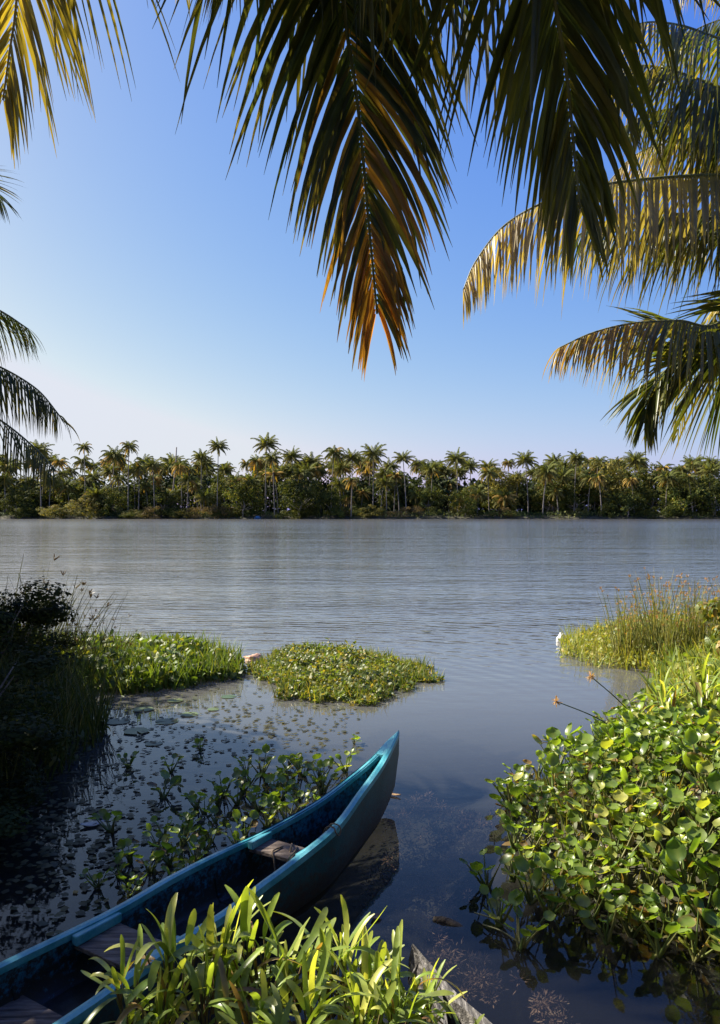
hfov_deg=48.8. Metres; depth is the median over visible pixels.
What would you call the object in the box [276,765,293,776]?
water hyacinth
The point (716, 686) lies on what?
strap leaf plant
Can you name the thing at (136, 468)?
coconut palm
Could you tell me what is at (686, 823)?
water hyacinth
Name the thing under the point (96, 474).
coconut palm
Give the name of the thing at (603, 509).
bush
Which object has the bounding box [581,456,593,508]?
coconut palm
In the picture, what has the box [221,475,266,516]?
broadleaf tree
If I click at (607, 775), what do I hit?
water hyacinth
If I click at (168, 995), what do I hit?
strap leaf plant
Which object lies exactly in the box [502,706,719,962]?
hyacinth
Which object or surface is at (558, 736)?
water hyacinth
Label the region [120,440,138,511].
coconut palm
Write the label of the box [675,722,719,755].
water hyacinth
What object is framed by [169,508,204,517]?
bush
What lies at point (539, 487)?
coconut palm
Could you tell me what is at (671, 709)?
water hyacinth
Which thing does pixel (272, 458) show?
coconut palm
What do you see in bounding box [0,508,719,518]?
bank undergrowth
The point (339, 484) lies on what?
coconut palm
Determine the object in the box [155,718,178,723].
lily pad
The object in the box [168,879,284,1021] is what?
strap leaf plant
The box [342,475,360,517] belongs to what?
coconut palm
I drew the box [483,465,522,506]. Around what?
broadleaf tree
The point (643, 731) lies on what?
water hyacinth
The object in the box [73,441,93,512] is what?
coconut palm
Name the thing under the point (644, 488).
broadleaf tree
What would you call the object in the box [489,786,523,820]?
water hyacinth
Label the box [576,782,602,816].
water hyacinth
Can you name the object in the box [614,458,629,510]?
coconut palm
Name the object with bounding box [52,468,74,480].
coconut palm
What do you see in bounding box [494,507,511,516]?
bush
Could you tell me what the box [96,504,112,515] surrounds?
bush
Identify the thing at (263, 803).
water hyacinth
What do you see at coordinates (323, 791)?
water hyacinth
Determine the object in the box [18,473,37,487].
coconut palm
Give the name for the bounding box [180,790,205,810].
water hyacinth
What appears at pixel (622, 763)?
water hyacinth
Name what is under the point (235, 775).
water hyacinth
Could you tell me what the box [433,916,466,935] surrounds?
driftwood
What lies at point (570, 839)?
water hyacinth
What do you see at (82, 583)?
sedge tuft
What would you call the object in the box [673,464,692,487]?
coconut palm
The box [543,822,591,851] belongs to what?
water hyacinth
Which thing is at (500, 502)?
coconut palm
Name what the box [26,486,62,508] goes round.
broadleaf tree
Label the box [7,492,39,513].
broadleaf tree
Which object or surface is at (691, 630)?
sedge tuft
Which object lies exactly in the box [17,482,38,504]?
coconut palm
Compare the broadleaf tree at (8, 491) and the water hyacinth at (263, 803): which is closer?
the water hyacinth at (263, 803)
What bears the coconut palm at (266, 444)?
on the ground at (470, 729)
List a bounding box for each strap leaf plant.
[80,924,167,1023]
[104,893,245,1023]
[110,958,214,1023]
[128,924,266,1023]
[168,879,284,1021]
[176,884,301,1023]
[192,927,300,1023]
[193,917,309,1023]
[217,982,326,1023]
[223,928,380,1023]
[230,888,361,1023]
[271,894,391,1019]
[301,907,409,1020]
[303,951,430,1023]
[315,925,417,1023]
[340,926,453,1023]
[357,919,464,1023]
[367,965,442,1023]
[401,958,467,1023]
[443,1000,484,1023]
[629,667,689,713]
[639,672,700,722]
[655,672,692,699]
[673,652,719,715]
[687,655,719,689]
[692,656,719,671]
[700,660,719,700]
[704,684,719,692]
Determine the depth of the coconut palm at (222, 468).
223.88 m
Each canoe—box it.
[0,730,398,1023]
[408,944,491,1023]
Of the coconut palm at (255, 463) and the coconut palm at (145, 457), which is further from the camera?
the coconut palm at (145, 457)
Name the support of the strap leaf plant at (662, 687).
on the ground at (470, 729)
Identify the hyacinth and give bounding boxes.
[79,868,109,890]
[87,808,122,834]
[110,850,128,878]
[113,838,138,864]
[117,751,138,769]
[117,870,143,888]
[121,873,147,898]
[133,850,164,874]
[142,823,172,848]
[146,769,181,800]
[148,841,178,867]
[150,816,172,835]
[160,753,183,773]
[161,863,183,875]
[169,819,199,848]
[174,811,200,837]
[175,849,202,867]
[177,808,197,820]
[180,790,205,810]
[180,834,206,862]
[188,794,214,814]
[191,737,207,751]
[197,826,218,851]
[199,823,221,842]
[203,805,222,824]
[206,770,241,798]
[210,786,227,806]
[220,823,246,843]
[222,778,249,806]
[232,809,258,837]
[233,767,261,795]
[234,756,251,775]
[239,743,275,777]
[243,785,264,802]
[243,794,281,828]
[246,791,278,812]
[262,771,279,785]
[262,803,281,818]
[263,774,295,806]
[267,774,294,801]
[273,767,286,787]
[273,796,308,818]
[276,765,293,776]
[278,755,303,781]
[283,753,306,768]
[284,790,309,810]
[286,752,300,765]
[289,782,311,802]
[291,753,320,778]
[303,758,333,788]
[307,789,319,801]
[308,765,343,795]
[311,759,332,776]
[329,747,355,774]
[351,734,359,744]
[459,848,513,888]
[479,884,524,929]
[485,771,524,808]
[485,776,513,800]
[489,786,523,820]
[494,846,533,882]
[495,798,527,828]
[501,813,543,852]
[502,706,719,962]
[502,763,524,783]
[503,819,557,860]
[504,771,528,784]
[504,888,555,952]
[512,803,547,837]
[512,860,556,905]
[513,855,580,913]
[519,779,534,794]
[520,792,556,821]
[520,822,552,851]
[522,750,549,776]
[522,780,553,808]
[527,782,564,812]
[532,722,581,765]
[533,852,587,904]
[537,752,586,796]
[539,750,570,785]
[542,842,579,876]
[543,734,575,764]
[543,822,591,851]
[551,789,588,813]
[551,802,582,825]
[553,744,615,778]
[554,766,584,800]
[556,834,610,894]
[557,786,584,802]
[560,733,591,762]
[560,876,612,919]
[561,749,590,765]
[563,780,604,836]
[571,748,615,795]
[572,764,622,804]
[574,839,607,866]
[574,860,630,909]
[575,730,628,759]
[575,894,627,945]
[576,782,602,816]
[582,740,602,766]
[583,757,610,778]
[583,779,649,826]
[585,717,607,729]
[587,750,643,788]
[587,822,657,872]
[589,737,621,765]
[590,724,622,749]
[592,707,638,723]
[592,717,626,739]
[592,728,624,744]
[594,779,631,803]
[594,804,647,851]
[595,706,621,721]
[596,727,625,750]
[597,757,628,770]
[599,890,658,938]
[600,723,624,742]
[601,846,642,884]
[603,772,641,788]
[606,789,661,839]
[607,716,650,742]
[610,699,636,713]
[612,766,663,812]
[612,885,657,913]
[616,692,651,711]
[616,715,628,728]
[620,726,658,769]
[621,709,657,742]
[622,700,645,720]
[625,731,659,762]
[626,724,668,757]
[626,733,680,782]
[627,761,671,788]
[629,800,670,848]
[631,719,670,741]
[634,688,659,711]
[634,816,688,867]
[634,905,696,959]
[635,844,666,888]
[637,711,686,735]
[637,764,676,799]
[637,883,696,934]
[638,728,683,754]
[639,826,719,884]
[641,793,689,827]
[650,705,672,729]
[650,724,681,746]
[650,735,682,763]
[652,811,719,868]
[654,738,685,784]
[655,725,682,742]
[656,774,698,815]
[658,707,708,745]
[659,849,719,927]
[663,783,719,828]
[667,705,699,723]
[670,736,719,774]
[673,728,719,789]
[675,699,698,716]
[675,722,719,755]
[676,701,714,730]
[676,897,719,963]
[684,761,719,810]
[685,732,719,776]
[685,794,719,848]
[687,826,719,892]
[691,760,712,794]
[692,699,717,710]
[692,707,719,742]
[694,724,719,746]
[697,699,719,710]
[697,888,719,929]
[702,908,719,950]
[704,741,719,760]
[708,797,719,816]
[713,697,719,720]
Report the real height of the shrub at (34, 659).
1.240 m
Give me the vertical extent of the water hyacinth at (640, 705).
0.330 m
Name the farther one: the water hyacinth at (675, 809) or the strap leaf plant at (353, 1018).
the water hyacinth at (675, 809)
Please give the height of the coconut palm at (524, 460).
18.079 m
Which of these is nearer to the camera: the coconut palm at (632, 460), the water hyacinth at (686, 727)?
the water hyacinth at (686, 727)
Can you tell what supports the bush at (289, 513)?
on the ground at (470, 729)
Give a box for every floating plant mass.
[244,638,444,707]
[555,610,716,671]
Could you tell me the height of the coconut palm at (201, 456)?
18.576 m
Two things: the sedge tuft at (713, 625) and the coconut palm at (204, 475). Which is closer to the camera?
the sedge tuft at (713, 625)
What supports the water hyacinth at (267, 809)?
on the river water
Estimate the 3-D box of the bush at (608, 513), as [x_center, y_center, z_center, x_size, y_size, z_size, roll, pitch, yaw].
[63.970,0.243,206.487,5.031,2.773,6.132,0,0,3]
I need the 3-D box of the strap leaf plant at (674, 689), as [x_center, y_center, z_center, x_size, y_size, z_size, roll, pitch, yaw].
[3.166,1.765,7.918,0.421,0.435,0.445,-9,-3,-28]
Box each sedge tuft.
[0,574,81,639]
[1,563,86,640]
[1,638,20,688]
[8,566,114,651]
[9,612,97,653]
[15,554,81,629]
[21,579,116,653]
[42,623,93,665]
[45,599,121,657]
[58,610,123,669]
[59,620,100,667]
[69,656,114,688]
[96,615,141,658]
[597,587,648,666]
[601,595,650,669]
[617,586,667,663]
[628,574,685,669]
[634,567,688,653]
[640,585,700,660]
[648,574,715,652]
[674,577,718,646]
[678,592,719,648]
[685,583,719,641]
[697,585,719,635]
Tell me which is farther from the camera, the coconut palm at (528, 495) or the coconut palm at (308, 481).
the coconut palm at (528, 495)
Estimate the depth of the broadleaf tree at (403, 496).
222.76 m
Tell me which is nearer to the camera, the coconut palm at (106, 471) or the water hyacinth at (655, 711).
the water hyacinth at (655, 711)
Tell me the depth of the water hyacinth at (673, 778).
5.07 m
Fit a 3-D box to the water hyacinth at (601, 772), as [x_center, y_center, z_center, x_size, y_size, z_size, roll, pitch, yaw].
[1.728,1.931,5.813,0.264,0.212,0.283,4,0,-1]
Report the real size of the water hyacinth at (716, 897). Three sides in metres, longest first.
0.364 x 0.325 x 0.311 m
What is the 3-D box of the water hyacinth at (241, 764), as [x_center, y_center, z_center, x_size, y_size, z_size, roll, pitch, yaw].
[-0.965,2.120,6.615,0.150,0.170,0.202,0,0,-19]
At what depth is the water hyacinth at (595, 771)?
5.44 m
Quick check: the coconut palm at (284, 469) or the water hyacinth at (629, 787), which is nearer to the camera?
the water hyacinth at (629, 787)
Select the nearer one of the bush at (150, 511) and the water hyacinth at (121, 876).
the water hyacinth at (121, 876)
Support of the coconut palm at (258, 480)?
on the ground at (470, 729)
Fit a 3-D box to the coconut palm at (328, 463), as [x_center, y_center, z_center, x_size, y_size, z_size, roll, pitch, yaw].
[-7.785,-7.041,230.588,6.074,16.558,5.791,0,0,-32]
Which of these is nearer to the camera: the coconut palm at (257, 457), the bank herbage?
the bank herbage
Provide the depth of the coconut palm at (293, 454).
221.39 m
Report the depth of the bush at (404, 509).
204.53 m
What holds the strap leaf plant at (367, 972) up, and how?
on the earth mound
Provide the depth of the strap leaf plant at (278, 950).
2.84 m
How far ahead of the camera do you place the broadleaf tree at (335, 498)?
204.32 m
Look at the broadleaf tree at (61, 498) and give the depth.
214.67 m
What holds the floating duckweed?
on the river water
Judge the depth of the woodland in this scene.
222.13 m
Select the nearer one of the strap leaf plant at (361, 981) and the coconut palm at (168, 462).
the strap leaf plant at (361, 981)
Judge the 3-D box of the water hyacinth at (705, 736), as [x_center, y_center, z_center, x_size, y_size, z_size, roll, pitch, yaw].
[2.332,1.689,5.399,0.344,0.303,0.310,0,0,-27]
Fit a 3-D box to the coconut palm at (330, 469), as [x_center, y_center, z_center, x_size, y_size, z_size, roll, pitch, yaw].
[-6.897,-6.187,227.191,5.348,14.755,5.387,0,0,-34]
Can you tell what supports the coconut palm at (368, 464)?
on the ground at (470, 729)
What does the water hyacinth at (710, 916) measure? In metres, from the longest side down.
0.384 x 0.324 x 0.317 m
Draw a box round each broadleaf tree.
[0,484,21,499]
[0,490,35,514]
[1,487,47,508]
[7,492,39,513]
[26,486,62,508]
[50,487,83,513]
[51,480,97,509]
[93,485,134,511]
[109,482,127,507]
[122,474,167,507]
[142,487,181,516]
[203,470,236,507]
[207,489,240,508]
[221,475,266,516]
[275,481,315,509]
[276,467,329,517]
[313,486,344,516]
[339,491,373,509]
[344,480,371,502]
[371,489,404,509]
[389,489,413,512]
[390,485,419,509]
[402,482,432,509]
[410,480,446,510]
[447,487,483,516]
[477,478,505,510]
[480,489,516,510]
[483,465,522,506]
[522,479,571,511]
[531,463,577,511]
[533,487,571,511]
[555,478,599,510]
[573,457,633,505]
[602,487,628,513]
[607,485,647,516]
[610,489,644,510]
[622,463,680,512]
[646,493,683,509]
[656,473,710,512]
[662,489,693,510]
[677,488,712,507]
[684,473,719,515]
[703,481,719,507]
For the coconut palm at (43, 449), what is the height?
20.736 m
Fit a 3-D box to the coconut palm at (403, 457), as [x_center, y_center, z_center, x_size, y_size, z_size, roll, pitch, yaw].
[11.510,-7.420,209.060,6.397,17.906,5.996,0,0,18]
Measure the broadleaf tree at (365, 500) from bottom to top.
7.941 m
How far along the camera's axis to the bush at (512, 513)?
204.31 m
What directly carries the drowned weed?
in the river water
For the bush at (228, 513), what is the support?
on the ground at (470, 729)
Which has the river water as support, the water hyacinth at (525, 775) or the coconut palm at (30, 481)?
the water hyacinth at (525, 775)
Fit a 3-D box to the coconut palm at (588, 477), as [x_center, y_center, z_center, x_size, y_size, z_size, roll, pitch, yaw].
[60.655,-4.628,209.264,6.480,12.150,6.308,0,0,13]
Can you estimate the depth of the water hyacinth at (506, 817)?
5.11 m
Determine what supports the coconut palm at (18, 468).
on the ground at (470, 729)
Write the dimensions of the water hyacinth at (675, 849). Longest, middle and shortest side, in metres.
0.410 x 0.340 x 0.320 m
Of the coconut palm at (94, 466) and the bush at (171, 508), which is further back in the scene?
the coconut palm at (94, 466)
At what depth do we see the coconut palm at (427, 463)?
225.65 m
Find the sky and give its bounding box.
[0,0,719,510]
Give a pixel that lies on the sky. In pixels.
(163, 300)
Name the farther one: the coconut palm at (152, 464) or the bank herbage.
the coconut palm at (152, 464)
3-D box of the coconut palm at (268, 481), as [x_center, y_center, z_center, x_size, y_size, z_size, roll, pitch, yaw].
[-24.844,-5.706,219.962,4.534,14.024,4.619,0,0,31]
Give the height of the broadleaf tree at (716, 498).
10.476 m
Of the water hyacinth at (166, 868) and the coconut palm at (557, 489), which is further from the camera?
the coconut palm at (557, 489)
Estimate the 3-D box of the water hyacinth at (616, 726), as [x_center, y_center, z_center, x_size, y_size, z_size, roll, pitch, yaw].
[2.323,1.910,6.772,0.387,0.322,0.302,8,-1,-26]
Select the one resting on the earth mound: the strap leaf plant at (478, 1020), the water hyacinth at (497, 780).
the strap leaf plant at (478, 1020)
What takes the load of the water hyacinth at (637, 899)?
on the river water
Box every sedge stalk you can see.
[552,695,606,723]
[586,671,625,707]
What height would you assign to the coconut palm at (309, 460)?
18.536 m
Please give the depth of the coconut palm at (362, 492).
218.34 m
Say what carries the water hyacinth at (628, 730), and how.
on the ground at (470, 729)
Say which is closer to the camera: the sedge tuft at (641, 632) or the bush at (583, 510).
the sedge tuft at (641, 632)
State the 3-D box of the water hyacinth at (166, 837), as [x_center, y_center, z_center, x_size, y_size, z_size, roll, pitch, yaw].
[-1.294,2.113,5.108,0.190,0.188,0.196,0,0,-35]
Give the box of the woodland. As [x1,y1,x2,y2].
[0,470,719,514]
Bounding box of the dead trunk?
[172,447,176,511]
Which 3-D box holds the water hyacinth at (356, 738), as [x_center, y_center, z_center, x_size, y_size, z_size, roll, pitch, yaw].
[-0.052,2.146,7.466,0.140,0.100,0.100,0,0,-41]
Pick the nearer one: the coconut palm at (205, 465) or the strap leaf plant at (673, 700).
the strap leaf plant at (673, 700)
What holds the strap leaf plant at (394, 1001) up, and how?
on the earth mound
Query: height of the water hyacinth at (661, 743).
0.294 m
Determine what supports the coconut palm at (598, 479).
on the ground at (470, 729)
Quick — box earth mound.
[288,1019,364,1023]
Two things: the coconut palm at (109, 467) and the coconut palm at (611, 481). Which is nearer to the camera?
the coconut palm at (611, 481)
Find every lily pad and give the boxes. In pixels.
[105,718,129,723]
[123,727,149,733]
[133,707,153,711]
[145,741,162,745]
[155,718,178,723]
[167,698,182,701]
[180,712,197,715]
[221,695,235,697]
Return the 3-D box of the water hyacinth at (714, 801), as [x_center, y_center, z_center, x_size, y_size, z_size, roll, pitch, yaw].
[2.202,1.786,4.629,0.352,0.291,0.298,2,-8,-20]
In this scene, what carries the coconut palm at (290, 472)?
on the ground at (470, 729)
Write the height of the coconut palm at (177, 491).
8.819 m
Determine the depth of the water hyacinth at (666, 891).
4.15 m
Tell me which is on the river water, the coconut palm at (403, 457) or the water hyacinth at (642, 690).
the water hyacinth at (642, 690)
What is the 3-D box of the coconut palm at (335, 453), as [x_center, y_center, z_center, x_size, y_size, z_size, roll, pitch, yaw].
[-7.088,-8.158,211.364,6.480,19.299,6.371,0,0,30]
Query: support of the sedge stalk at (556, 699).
on the river water
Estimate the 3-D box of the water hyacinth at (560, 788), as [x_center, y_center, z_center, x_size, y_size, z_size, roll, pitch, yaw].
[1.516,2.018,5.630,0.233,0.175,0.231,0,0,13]
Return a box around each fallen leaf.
[79,820,104,826]
[371,913,380,918]
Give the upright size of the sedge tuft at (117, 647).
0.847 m
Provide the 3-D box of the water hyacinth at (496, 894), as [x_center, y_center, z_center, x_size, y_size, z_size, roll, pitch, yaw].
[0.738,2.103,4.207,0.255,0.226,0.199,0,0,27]
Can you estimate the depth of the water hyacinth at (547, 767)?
6.14 m
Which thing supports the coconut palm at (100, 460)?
on the ground at (470, 729)
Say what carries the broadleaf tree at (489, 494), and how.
on the ground at (470, 729)
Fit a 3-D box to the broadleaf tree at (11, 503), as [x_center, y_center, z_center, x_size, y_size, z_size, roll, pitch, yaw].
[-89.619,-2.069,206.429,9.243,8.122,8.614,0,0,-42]
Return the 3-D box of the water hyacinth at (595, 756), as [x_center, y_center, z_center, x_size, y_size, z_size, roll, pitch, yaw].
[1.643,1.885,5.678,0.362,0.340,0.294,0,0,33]
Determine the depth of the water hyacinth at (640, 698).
8.40 m
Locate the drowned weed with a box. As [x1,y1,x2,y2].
[353,790,579,1023]
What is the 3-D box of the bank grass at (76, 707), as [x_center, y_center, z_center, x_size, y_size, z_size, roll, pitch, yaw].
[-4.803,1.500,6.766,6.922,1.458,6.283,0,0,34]
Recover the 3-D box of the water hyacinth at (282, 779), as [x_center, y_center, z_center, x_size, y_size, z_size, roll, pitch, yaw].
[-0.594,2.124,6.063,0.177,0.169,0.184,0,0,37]
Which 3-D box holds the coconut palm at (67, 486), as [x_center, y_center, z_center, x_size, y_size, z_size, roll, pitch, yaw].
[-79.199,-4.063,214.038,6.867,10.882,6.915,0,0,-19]
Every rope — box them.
[271,843,297,871]
[323,823,340,835]
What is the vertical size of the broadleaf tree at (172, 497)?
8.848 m
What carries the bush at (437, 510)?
on the ground at (470, 729)
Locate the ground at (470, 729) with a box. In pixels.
[0,511,719,1023]
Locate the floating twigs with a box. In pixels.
[474,912,545,943]
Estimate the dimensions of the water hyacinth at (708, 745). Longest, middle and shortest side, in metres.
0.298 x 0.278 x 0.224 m
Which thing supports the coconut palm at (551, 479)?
on the ground at (470, 729)
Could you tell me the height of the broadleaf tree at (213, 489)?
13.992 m
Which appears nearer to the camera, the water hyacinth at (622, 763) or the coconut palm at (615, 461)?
the water hyacinth at (622, 763)
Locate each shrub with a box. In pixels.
[0,576,78,700]
[0,589,69,684]
[0,605,46,645]
[0,643,80,757]
[20,628,80,673]
[694,597,719,655]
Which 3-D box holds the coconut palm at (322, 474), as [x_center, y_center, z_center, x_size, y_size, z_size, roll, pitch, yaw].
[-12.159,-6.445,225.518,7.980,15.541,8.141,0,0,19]
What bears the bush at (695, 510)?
on the ground at (470, 729)
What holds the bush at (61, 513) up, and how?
on the ground at (470, 729)
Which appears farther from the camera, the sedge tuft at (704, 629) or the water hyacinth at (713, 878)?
the sedge tuft at (704, 629)
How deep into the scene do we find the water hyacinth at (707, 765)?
5.17 m
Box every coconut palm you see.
[0,0,179,168]
[0,169,80,499]
[0,460,19,512]
[0,471,17,496]
[1,453,22,510]
[2,487,18,498]
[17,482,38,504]
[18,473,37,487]
[23,439,54,508]
[36,466,50,508]
[36,474,62,507]
[43,452,59,465]
[49,455,69,470]
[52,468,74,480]
[54,477,79,513]
[63,465,81,479]
[70,454,93,474]
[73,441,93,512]
[76,474,98,491]
[80,467,108,485]
[80,483,110,512]
[82,489,97,506]
[85,461,102,473]
[98,462,120,487]
[98,465,121,511]
[99,445,126,506]
[99,459,109,485]
[108,455,130,489]
[109,473,127,501]
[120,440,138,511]
[122,461,146,508]
[129,460,146,508]
[133,454,153,477]
[135,479,155,507]
[141,457,164,513]
[145,474,164,488]
[147,463,164,475]
[152,0,719,379]
[159,452,183,476]
[159,463,174,504]
[160,457,180,475]
[162,489,178,502]
[166,485,185,506]
[171,461,188,508]
[171,483,190,509]
[174,458,189,507]
[176,472,199,515]
[180,465,198,511]
[182,478,206,507]
[190,449,212,509]
[191,461,206,474]
[191,488,216,511]
[194,470,213,504]
[195,455,215,509]
[202,465,216,476]
[206,436,229,511]
[213,461,236,502]
[222,471,245,510]
[239,459,248,474]
[240,471,264,507]
[246,456,265,508]
[248,454,268,506]
[250,432,280,514]
[257,471,270,510]
[261,449,284,516]
[262,466,275,509]
[262,467,285,512]
[273,463,290,511]
[279,445,305,466]
[280,464,296,476]
[289,465,311,482]
[295,461,320,480]
[298,451,323,479]
[302,477,320,501]
[309,464,323,477]
[312,464,330,512]
[321,445,344,497]
[324,460,340,481]
[327,465,343,480]
[327,475,350,510]
[330,461,353,509]
[340,448,363,498]
[341,494,356,509]
[342,461,355,475]
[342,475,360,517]
[353,454,367,475]
[353,466,371,479]
[355,487,372,504]
[356,464,375,497]
[358,443,387,503]
[361,459,380,497]
[371,465,395,506]
[374,474,397,508]
[382,457,399,490]
[382,496,399,509]
[384,471,405,511]
[385,469,407,510]
[392,450,415,514]
[406,487,423,512]
[408,458,428,485]
[416,462,437,478]
[420,460,444,507]
[423,489,448,508]
[424,473,443,485]
[436,460,454,511]
[438,475,461,512]
[442,447,471,511]
[449,464,469,483]
[450,488,473,506]
[463,0,719,465]
[463,457,481,485]
[468,481,487,514]
[469,486,488,515]
[478,458,499,471]
[478,466,497,510]
[491,488,516,507]
[492,488,517,508]
[501,459,516,472]
[507,471,531,510]
[512,450,538,512]
[519,487,540,506]
[523,465,540,490]
[533,460,561,513]
[534,482,546,513]
[537,474,555,513]
[543,453,567,465]
[547,483,567,510]
[547,487,563,513]
[553,466,577,512]
[555,457,572,471]
[565,449,587,513]
[567,474,583,511]
[571,459,588,469]
[573,465,592,494]
[577,471,601,510]
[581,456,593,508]
[588,473,608,515]
[589,456,608,511]
[603,473,618,507]
[604,492,632,511]
[605,456,625,475]
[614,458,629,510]
[614,465,636,514]
[619,450,648,471]
[622,475,639,512]
[631,458,650,511]
[646,472,658,502]
[652,461,674,474]
[653,470,680,505]
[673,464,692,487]
[679,472,698,515]
[680,455,700,472]
[683,454,704,473]
[685,459,702,474]
[695,461,719,510]
[700,456,719,466]
[701,475,716,513]
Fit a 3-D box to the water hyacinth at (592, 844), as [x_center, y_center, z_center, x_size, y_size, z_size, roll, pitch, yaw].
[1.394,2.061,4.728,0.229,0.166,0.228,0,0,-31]
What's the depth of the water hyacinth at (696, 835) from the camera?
4.30 m
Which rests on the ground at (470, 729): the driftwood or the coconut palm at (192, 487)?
the coconut palm at (192, 487)
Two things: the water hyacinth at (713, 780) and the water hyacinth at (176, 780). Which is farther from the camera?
the water hyacinth at (176, 780)
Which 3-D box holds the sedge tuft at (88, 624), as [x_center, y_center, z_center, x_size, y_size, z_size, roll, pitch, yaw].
[-3.928,1.587,10.884,1.460,1.322,0.932,0,0,33]
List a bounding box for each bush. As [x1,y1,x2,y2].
[9,507,34,517]
[32,508,47,516]
[36,505,72,518]
[55,508,69,515]
[64,498,102,518]
[96,495,124,518]
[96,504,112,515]
[119,510,151,517]
[121,509,144,517]
[141,504,167,518]
[166,507,184,517]
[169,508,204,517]
[187,506,209,517]
[207,504,232,518]
[213,508,245,516]
[226,506,247,516]
[240,503,254,516]
[273,510,302,518]
[286,503,316,515]
[295,499,324,516]
[323,506,350,518]
[349,507,367,516]
[352,503,366,515]
[356,504,385,517]
[358,503,376,516]
[383,510,400,516]
[395,506,424,517]
[425,506,441,515]
[447,499,465,515]
[460,501,481,516]
[488,509,521,516]
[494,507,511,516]
[565,508,589,515]
[597,509,614,516]
[598,501,617,515]
[627,509,656,515]
[644,498,679,518]
[678,506,694,517]
[686,505,714,515]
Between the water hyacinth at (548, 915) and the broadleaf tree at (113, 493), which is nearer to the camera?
the water hyacinth at (548, 915)
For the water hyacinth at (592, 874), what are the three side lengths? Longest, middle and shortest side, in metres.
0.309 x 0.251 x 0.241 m
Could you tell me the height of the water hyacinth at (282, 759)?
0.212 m
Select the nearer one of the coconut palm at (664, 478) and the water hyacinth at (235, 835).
the water hyacinth at (235, 835)
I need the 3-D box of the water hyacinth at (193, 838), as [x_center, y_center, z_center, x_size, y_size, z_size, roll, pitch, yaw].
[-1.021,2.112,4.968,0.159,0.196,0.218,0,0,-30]
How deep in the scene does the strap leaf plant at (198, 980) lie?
2.61 m
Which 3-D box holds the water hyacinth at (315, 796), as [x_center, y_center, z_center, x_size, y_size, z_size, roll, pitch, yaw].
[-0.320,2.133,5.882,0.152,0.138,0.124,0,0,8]
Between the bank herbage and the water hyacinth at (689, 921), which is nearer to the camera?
the water hyacinth at (689, 921)
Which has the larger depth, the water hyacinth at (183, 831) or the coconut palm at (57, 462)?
the coconut palm at (57, 462)
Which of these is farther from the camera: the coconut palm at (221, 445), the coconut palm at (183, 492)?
the coconut palm at (183, 492)
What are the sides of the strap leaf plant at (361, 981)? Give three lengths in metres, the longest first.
0.591 x 0.482 x 0.432 m
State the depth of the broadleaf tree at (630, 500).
204.87 m
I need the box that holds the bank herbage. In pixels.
[632,623,719,710]
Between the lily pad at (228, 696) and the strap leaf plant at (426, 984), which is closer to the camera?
the strap leaf plant at (426, 984)
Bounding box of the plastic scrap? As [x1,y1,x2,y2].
[556,632,565,646]
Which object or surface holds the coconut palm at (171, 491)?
on the ground at (470, 729)
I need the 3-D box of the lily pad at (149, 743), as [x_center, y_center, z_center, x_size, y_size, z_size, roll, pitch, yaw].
[-1.945,2.177,7.473,0.162,0.001,0.166,0,0,24]
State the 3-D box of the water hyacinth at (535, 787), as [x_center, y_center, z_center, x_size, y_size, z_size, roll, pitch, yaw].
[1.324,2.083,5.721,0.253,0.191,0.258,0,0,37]
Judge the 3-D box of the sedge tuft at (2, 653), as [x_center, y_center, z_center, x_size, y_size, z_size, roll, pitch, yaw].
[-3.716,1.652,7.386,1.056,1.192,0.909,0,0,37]
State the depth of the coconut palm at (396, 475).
214.61 m
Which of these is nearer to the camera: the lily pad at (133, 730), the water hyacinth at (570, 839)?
the water hyacinth at (570, 839)
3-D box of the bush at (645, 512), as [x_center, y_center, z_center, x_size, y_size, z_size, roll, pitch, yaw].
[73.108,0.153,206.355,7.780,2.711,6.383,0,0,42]
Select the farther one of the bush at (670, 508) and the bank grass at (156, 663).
the bush at (670, 508)
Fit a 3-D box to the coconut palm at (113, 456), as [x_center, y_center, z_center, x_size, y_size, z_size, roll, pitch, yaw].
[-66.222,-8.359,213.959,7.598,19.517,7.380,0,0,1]
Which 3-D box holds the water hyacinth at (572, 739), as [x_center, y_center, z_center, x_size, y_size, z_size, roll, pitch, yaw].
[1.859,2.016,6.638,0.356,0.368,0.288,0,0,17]
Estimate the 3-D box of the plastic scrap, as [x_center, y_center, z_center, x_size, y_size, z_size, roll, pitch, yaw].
[3.366,2.141,13.290,0.153,0.244,0.110,0,0,21]
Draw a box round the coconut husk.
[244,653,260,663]
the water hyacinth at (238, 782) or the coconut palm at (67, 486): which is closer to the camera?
the water hyacinth at (238, 782)
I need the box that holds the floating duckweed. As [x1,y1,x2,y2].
[0,679,363,935]
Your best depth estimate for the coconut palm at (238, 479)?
209.45 m
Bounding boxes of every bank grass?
[0,633,127,809]
[51,625,251,701]
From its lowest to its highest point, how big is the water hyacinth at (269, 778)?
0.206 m
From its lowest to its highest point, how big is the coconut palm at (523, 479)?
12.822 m
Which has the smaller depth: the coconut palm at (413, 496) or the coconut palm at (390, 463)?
the coconut palm at (413, 496)
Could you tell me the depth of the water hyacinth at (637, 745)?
5.76 m
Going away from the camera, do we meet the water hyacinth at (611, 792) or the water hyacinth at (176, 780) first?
the water hyacinth at (611, 792)
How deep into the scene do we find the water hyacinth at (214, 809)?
5.61 m
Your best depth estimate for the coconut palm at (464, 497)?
211.46 m
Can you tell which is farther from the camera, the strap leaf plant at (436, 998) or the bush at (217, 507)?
the bush at (217, 507)

